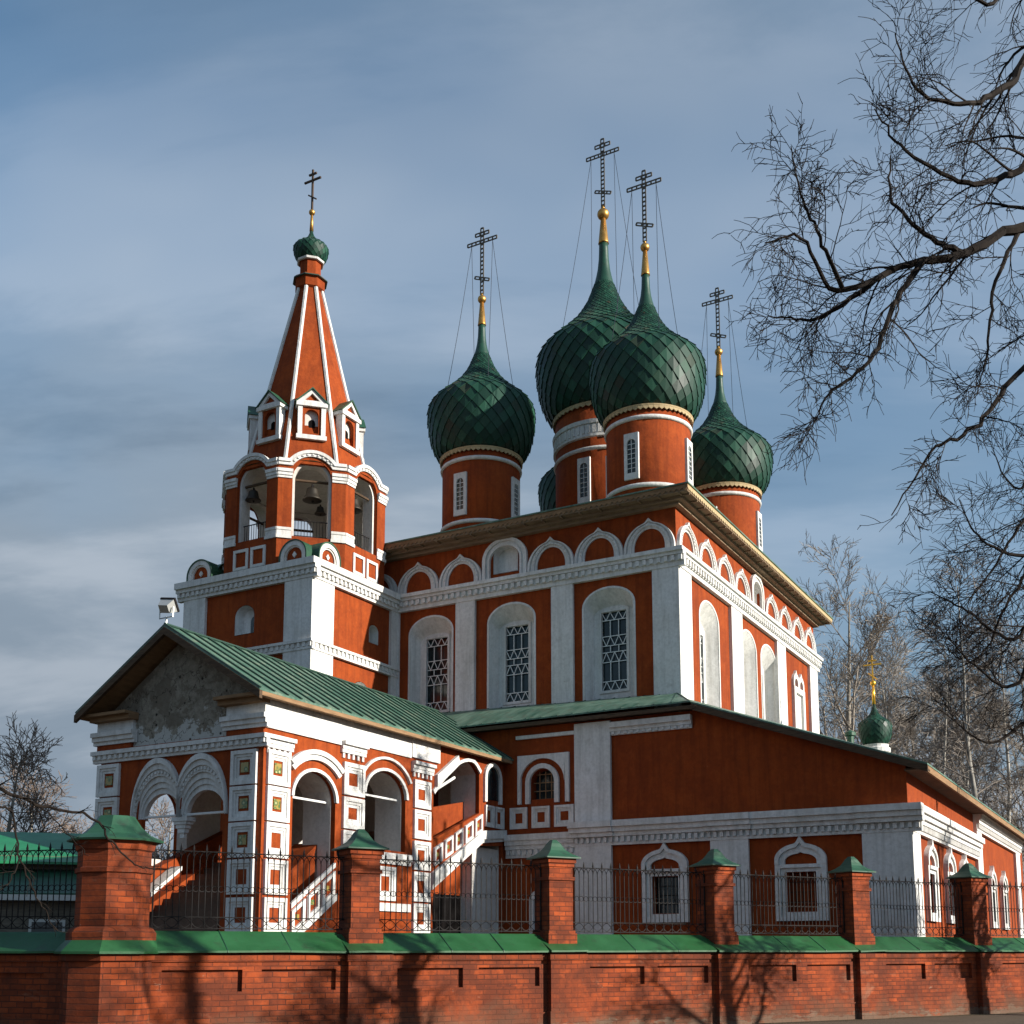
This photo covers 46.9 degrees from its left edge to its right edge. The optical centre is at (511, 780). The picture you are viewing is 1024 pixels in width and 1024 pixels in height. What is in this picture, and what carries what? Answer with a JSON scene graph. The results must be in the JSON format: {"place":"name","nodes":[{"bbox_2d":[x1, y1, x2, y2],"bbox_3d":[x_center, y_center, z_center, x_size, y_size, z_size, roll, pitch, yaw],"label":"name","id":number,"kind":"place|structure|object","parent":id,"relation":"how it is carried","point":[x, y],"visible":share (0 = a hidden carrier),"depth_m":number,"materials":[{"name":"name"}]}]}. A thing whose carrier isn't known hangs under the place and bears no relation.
{"place":"outdoors","nodes":[
{"label":"outdoors","id":0,"kind":"place"},
{"bbox_2d":[0,0,1023,881],"label":"sky","id":1,"kind":"structure","parent":0,"point":[157,157],"materials":[{"name":"blue"}]},
{"bbox_2d":[361,138,1023,937],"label":"church","id":2,"kind":"structure","parent":0,"point":[609,648],"depth_m":42.79,"materials":[{"name":"red brick"}]},
{"bbox_2d":[408,615,453,711],"bbox_3d":[-2.997,-4.230,45.830,2.080,4.316,0.635,-5,-9,29],"label":"window","id":3,"kind":"structure","parent":2,"relation":"in","point":[430,672],"depth_m":46.11,"materials":[{"name":"white glass"}]},
{"bbox_2d":[487,602,535,708],"bbox_3d":[0.122,-4.480,44.090,2.080,4.316,0.635,-5,-9,29],"label":"window","id":4,"kind":"structure","parent":2,"relation":"in","point":[521,650],"depth_m":44.33,"materials":[{"name":"white glass"}]},
{"bbox_2d":[517,752,569,804],"bbox_3d":[1.136,-0.025,39.216,1.920,1.634,0.500,-5,-9,29],"label":"window","id":5,"kind":"structure","parent":2,"relation":"in","point":[548,782],"depth_m":39.23,"materials":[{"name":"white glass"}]},
{"bbox_2d":[582,586,636,700],"bbox_3d":[3.589,-4.758,42.157,2.080,4.316,0.635,-5,-9,29],"label":"window","id":6,"kind":"structure","parent":2,"relation":"in","point":[608,639],"depth_m":42.37,"materials":[{"name":"white glass"}]},
{"bbox_2d":[641,842,689,922],"bbox_3d":[4.808,3.175,36.598,1.520,2.475,0.500,-5,-9,29],"label":"window","id":7,"kind":"structure","parent":2,"relation":"in","point":[664,852],"depth_m":36.58,"materials":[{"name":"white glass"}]},
{"bbox_2d":[699,600,720,707],"bbox_3d":[7.038,-4.462,43.487,0.575,4.306,2.160,-5,-9,29],"label":"window","id":8,"kind":"structure","parent":2,"relation":"in","point":[709,637],"depth_m":44.17,"materials":[{"name":"white glass"}]},
{"bbox_2d":[743,629,758,717],"bbox_3d":[9.267,-3.899,47.402,0.575,4.306,2.160,-5,-9,29],"label":"window","id":9,"kind":"structure","parent":2,"relation":"in","point":[749,647],"depth_m":48.18,"materials":[{"name":"white glass"}]},
{"bbox_2d":[760,644,775,721],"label":"window","id":10,"kind":"structure","parent":2,"relation":"in","point":[767,658],"depth_m":50.52,"materials":[{"name":"white glass"}]},
{"bbox_2d":[791,670,805,729],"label":"window","id":11,"kind":"structure","parent":2,"relation":"in","point":[798,695],"depth_m":53.24,"materials":[{"name":"white paint"}]},
{"bbox_2d":[774,836,829,920],"bbox_3d":[8.511,2.878,34.533,1.520,2.475,0.500,-5,-9,29],"label":"window","id":12,"kind":"structure","parent":2,"relation":"in","point":[799,846],"depth_m":34.50,"materials":[{"name":"white paint"}]},
{"bbox_2d":[924,839,940,921],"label":"window","id":13,"kind":"structure","parent":2,"relation":"in","point":[930,851],"depth_m":35.26,"materials":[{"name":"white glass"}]},
{"bbox_2d":[943,848,956,923],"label":"window","id":14,"kind":"structure","parent":2,"relation":"in","point":[949,860],"depth_m":37.70,"materials":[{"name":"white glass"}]},
{"bbox_2d":[959,854,967,869],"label":"window","id":15,"kind":"structure","parent":2,"relation":"in","point":[963,860],"depth_m":40.68,"materials":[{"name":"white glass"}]},
{"bbox_2d":[988,866,998,927],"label":"window","id":16,"kind":"structure","parent":2,"relation":"in","point":[991,872],"depth_m":46.61,"materials":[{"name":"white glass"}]},
{"bbox_2d":[1000,871,1009,929],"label":"window","id":17,"kind":"structure","parent":2,"relation":"in","point":[1003,877],"depth_m":49.43,"materials":[{"name":"white glass"}]},
{"bbox_2d":[755,1012,1023,1023],"bbox_3d":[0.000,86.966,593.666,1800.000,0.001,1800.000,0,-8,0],"label":"ground","id":18,"kind":"structure","parent":0,"point":[886,1018],"depth_m":28.50,"materials":[{"name":"grey asphalt"}]},
{"bbox_2d":[0,932,65,1023],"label":"brick wall","id":19,"kind":"structure","parent":18,"relation":"on","point":[30,972],"depth_m":20.07,"materials":[{"name":"red brick"}]},
{"bbox_2d":[0,843,77,928],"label":"iron fence panel","id":20,"kind":"object","parent":19,"relation":"on","point":[27,850],"visible":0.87,"depth_m":20.72,"materials":[{"name":"black metal"}]},
{"bbox_2d":[0,761,79,832],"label":"lime tree","id":21,"kind":"object","parent":18,"relation":"on","point":[9,789],"visible":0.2,"depth_m":75.43,"materials":[{"name":"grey plant"}]},
{"bbox_2d":[0,710,80,832],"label":"lime tree","id":22,"kind":"object","parent":18,"relation":"on","point":[27,764],"visible":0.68,"depth_m":61.89,"materials":[{"name":"brown plant"}]},
{"bbox_2d":[0,832,81,931],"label":"outbuilding","id":23,"kind":"structure","parent":18,"relation":"on","point":[33,840],"depth_m":42.53,"materials":[{"name":"green"}]},
{"bbox_2d":[28,919,65,931],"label":"window","id":24,"kind":"structure","parent":23,"relation":"in","point":[40,922],"depth_m":41.24,"materials":[{"name":"grey glass"}]},
{"bbox_2d":[59,812,94,832],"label":"lime tree","id":25,"kind":"object","parent":18,"relation":"on","point":[77,826],"visible":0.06,"depth_m":89.47,"materials":[{"name":"grey plant"}]},
{"bbox_2d":[0,776,162,936],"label":"young tree","id":26,"kind":"object","parent":18,"relation":"on","point":[6,792],"visible":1,"depth_m":15.64,"materials":[{"name":"brown plant"}]},
{"bbox_2d":[53,815,166,1023],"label":"fence pillar","id":27,"kind":"structure","parent":18,"relation":"on","point":[106,950],"depth_m":19.62,"materials":[{"name":"brick"}]},
{"bbox_2d":[145,799,173,859],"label":"lime tree","id":28,"kind":"object","parent":18,"relation":"on","point":[169,826],"visible":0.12,"depth_m":72.66,"materials":[{"name":"grey plant"}]},
{"bbox_2d":[174,169,400,830],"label":"bell tower","id":29,"kind":"structure","parent":18,"relation":"on","point":[323,599],"depth_m":44.71,"materials":[{"name":"red brick"}]},
{"bbox_2d":[235,606,253,635],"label":"window","id":30,"kind":"structure","parent":29,"relation":"in","point":[244,618],"depth_m":43.82,"materials":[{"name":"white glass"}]},
{"bbox_2d":[245,487,260,503],"bbox_3d":[-9.843,-10.848,44.900,0.600,0.585,0.600,-5,-9,29],"label":"bell","id":31,"kind":"object","parent":29,"relation":"hanging from","point":[253,497],"visible":1,"depth_m":44.75,"materials":[{"name":"brown metal"}]},
{"bbox_2d":[302,484,321,503],"bbox_3d":[-7.535,-10.814,44.516,0.740,0.722,0.740,-5,-9,29],"label":"bell","id":32,"kind":"object","parent":29,"relation":"hanging from","point":[311,496],"visible":1,"depth_m":44.35,"materials":[{"name":"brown metal"}]},
{"bbox_2d":[314,505,325,515],"bbox_3d":[-7.300,-10.276,44.903,0.440,0.429,0.440,-5,-9,29],"label":"bell","id":33,"kind":"object","parent":29,"relation":"hanging from","point":[320,511],"visible":1,"depth_m":44.78,"materials":[{"name":"brown metal"}]},
{"bbox_2d":[354,498,362,513],"bbox_3d":[-6.122,-10.651,45.513,0.720,0.702,0.720,-5,-9,29],"label":"bell","id":34,"kind":"object","parent":29,"relation":"hanging from","point":[358,509],"visible":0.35,"depth_m":45.37,"materials":[{"name":"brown metal"}]},
{"bbox_2d":[369,625,377,644],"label":"window","id":35,"kind":"structure","parent":29,"relation":"in","point":[373,632],"depth_m":45.48,"materials":[{"name":"grey glass"}]},
{"bbox_2d":[74,622,513,933],"bbox_3d":[-5.799,1.690,35.613,6.560,10.084,13.100,-5,-9,29],"label":"porch","id":36,"kind":"object","parent":18,"relation":"on","point":[274,754],"visible":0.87,"depth_m":31.72,"materials":[{"name":"paint"}]},
{"bbox_2d":[158,597,179,622],"bbox_3d":[-9.003,-4.442,30.851,0.527,0.732,0.422,-3,-9,23],"label":"floodlight","id":37,"kind":"object","parent":36,"relation":"on","point":[167,604],"visible":1,"depth_m":30.76,"materials":[{"name":"grey metal"}]},
{"bbox_2d":[432,894,460,932],"bbox_3d":[-2.305,4.480,36.806,0.060,4.900,2.560,-5,-9,29],"label":"undercroft door","id":38,"kind":"structure","parent":36,"relation":"in","point":[443,925],"depth_m":37.21,"materials":[{"name":"black"}]},
{"bbox_2d":[483,763,502,804],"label":"window","id":39,"kind":"structure","parent":36,"relation":"in","point":[492,775],"depth_m":39.08,"materials":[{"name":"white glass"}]},
{"bbox_2d":[149,931,1023,1023],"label":"brick wall","id":40,"kind":"structure","parent":18,"relation":"on","point":[231,977],"depth_m":24.07,"materials":[{"name":"red brick"}]},
{"bbox_2d":[151,842,344,930],"bbox_3d":[-4.681,2.019,21.503,3.701,1.620,0.036,5,-9,-30],"label":"iron fence panel","id":41,"kind":"object","parent":40,"relation":"on","point":[255,888],"visible":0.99,"depth_m":21.41,"materials":[{"name":"black metal"}]},
{"bbox_2d":[331,829,388,953],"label":"fence pillar","id":42,"kind":"structure","parent":40,"relation":"on","point":[361,851],"depth_m":22.28,"materials":[{"name":"brick"}]},
{"bbox_2d":[379,853,541,931],"bbox_3d":[-1.031,2.328,23.659,3.821,1.620,0.039,5,-10,-31],"label":"iron fence panel","id":43,"kind":"object","parent":40,"relation":"on","point":[455,897],"visible":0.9,"depth_m":23.66,"materials":[{"name":"black metal"}]},
{"bbox_2d":[526,840,580,953],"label":"fence pillar","id":44,"kind":"structure","parent":40,"relation":"on","point":[556,859],"depth_m":24.52,"materials":[{"name":"red brick"}]},
{"bbox_2d":[573,862,705,933],"bbox_3d":[2.756,2.650,25.896,3.821,1.620,0.039,5,-10,-31],"label":"iron fence panel","id":45,"kind":"object","parent":40,"relation":"on","point":[637,898],"visible":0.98,"depth_m":25.92,"materials":[{"name":"black metal"}]},
{"bbox_2d":[689,849,740,953],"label":"fence pillar","id":46,"kind":"structure","parent":40,"relation":"on","point":[717,866],"depth_m":26.77,"materials":[{"name":"red brick"}]},
{"bbox_2d":[733,869,844,934],"bbox_3d":[6.543,2.971,28.133,3.821,1.620,0.039,5,-10,-31],"label":"iron fence panel","id":47,"kind":"object","parent":40,"relation":"on","point":[782,902],"visible":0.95,"depth_m":28.19,"materials":[{"name":"black metal"}]},
{"bbox_2d":[827,857,875,952],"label":"fence pillar","id":48,"kind":"structure","parent":40,"relation":"on","point":[855,873],"depth_m":29.00,"materials":[{"name":"red brick"}]},
{"bbox_2d":[869,875,963,935],"bbox_3d":[10.330,3.293,30.370,3.821,1.620,0.039,5,-10,-31],"label":"iron fence panel","id":49,"kind":"object","parent":40,"relation":"on","point":[916,909],"visible":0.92,"depth_m":30.47,"materials":[{"name":"black metal"}]},
{"bbox_2d":[945,863,992,952],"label":"fence pillar","id":50,"kind":"structure","parent":40,"relation":"on","point":[971,878],"depth_m":31.25,"materials":[{"name":"red brick"}]},
{"bbox_2d":[986,881,1023,936],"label":"iron fence panel","id":51,"kind":"object","parent":40,"relation":"on","point":[1011,908],"visible":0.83,"depth_m":32.23,"materials":[{"name":"black metal"}]},
{"bbox_2d":[815,638,827,723],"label":"poplar tree","id":52,"kind":"object","parent":18,"relation":"on","point":[819,674],"depth_m":103.26,"materials":[{"name":"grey plant"}]},
{"bbox_2d":[818,679,855,739],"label":"poplar tree","id":53,"kind":"object","parent":18,"relation":"on","point":[835,728],"depth_m":93.61,"materials":[{"name":"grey plant"}]},
{"bbox_2d":[797,534,917,754],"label":"poplar tree","id":54,"kind":"object","parent":18,"relation":"on","point":[847,713],"visible":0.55,"depth_m":83.44,"materials":[{"name":"brown plant"}]},
{"bbox_2d":[712,0,1023,553],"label":"lime tree","id":55,"kind":"object","parent":18,"relation":"on","point":[958,253],"visible":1,"depth_m":16.88,"materials":[{"name":"brown plant"}]},
{"bbox_2d":[825,630,926,759],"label":"poplar tree","id":56,"kind":"object","parent":18,"relation":"on","point":[898,671],"visible":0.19,"depth_m":110.60,"materials":[{"name":"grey plant"}]},
{"bbox_2d":[857,668,924,757],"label":"birch tree","id":57,"kind":"object","parent":18,"relation":"on","point":[898,728],"visible":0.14,"depth_m":89.08,"materials":[{"name":"grey plant"}]},
{"bbox_2d":[838,610,970,771],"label":"poplar tree","id":58,"kind":"object","parent":18,"relation":"on","point":[892,695],"visible":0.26,"depth_m":101.31,"materials":[{"name":"brown plant"}]},
{"bbox_2d":[884,658,958,772],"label":"poplar tree","id":59,"kind":"object","parent":18,"relation":"on","point":[909,709],"visible":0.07,"depth_m":120.24,"materials":[{"name":"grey plant"}]},
{"bbox_2d":[899,662,979,781],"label":"birch tree","id":60,"kind":"object","parent":18,"relation":"on","point":[921,683],"visible":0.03,"depth_m":109.58,"materials":[{"name":"grey plant"}]},
{"bbox_2d":[878,406,1023,788],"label":"lime tree","id":61,"kind":"object","parent":18,"relation":"on","point":[994,632],"visible":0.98,"depth_m":27.65,"materials":[{"name":"brown plant"}]},
{"bbox_2d":[895,613,1020,813],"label":"birch tree","id":62,"kind":"object","parent":18,"relation":"on","point":[956,732],"visible":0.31,"depth_m":77.09,"materials":[{"name":"brown plant"}]},
{"bbox_2d":[901,650,1023,846],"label":"birch tree","id":63,"kind":"object","parent":18,"relation":"on","point":[919,717],"visible":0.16,"depth_m":100.37,"materials":[{"name":"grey plant"}]},
{"bbox_2d":[903,533,1023,875],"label":"birch tree","id":64,"kind":"object","parent":18,"relation":"on","point":[967,748],"visible":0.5,"depth_m":71.40,"materials":[{"name":"brown plant"}]},
{"bbox_2d":[909,647,1023,878],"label":"birch tree","id":65,"kind":"object","parent":18,"relation":"on","point":[941,761],"visible":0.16,"depth_m":95.04,"materials":[{"name":"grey plant"}]},
{"bbox_2d":[928,693,1017,813],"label":"poplar tree","id":66,"kind":"object","parent":18,"relation":"on","point":[970,746],"visible":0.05,"depth_m":124.78,"materials":[{"name":"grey plant"}]},
{"bbox_2d":[954,605,1023,871],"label":"birch tree","id":67,"kind":"object","parent":18,"relation":"on","point":[1008,816],"visible":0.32,"depth_m":84.86,"materials":[{"name":"brown plant"}]},
{"bbox_2d":[966,635,1023,862],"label":"poplar tree","id":68,"kind":"object","parent":18,"relation":"on","point":[1015,751],"visible":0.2,"depth_m":97.91,"materials":[{"name":"grey plant"}]},
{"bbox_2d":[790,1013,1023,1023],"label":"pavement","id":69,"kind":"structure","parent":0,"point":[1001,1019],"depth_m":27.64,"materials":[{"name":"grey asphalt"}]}
]}

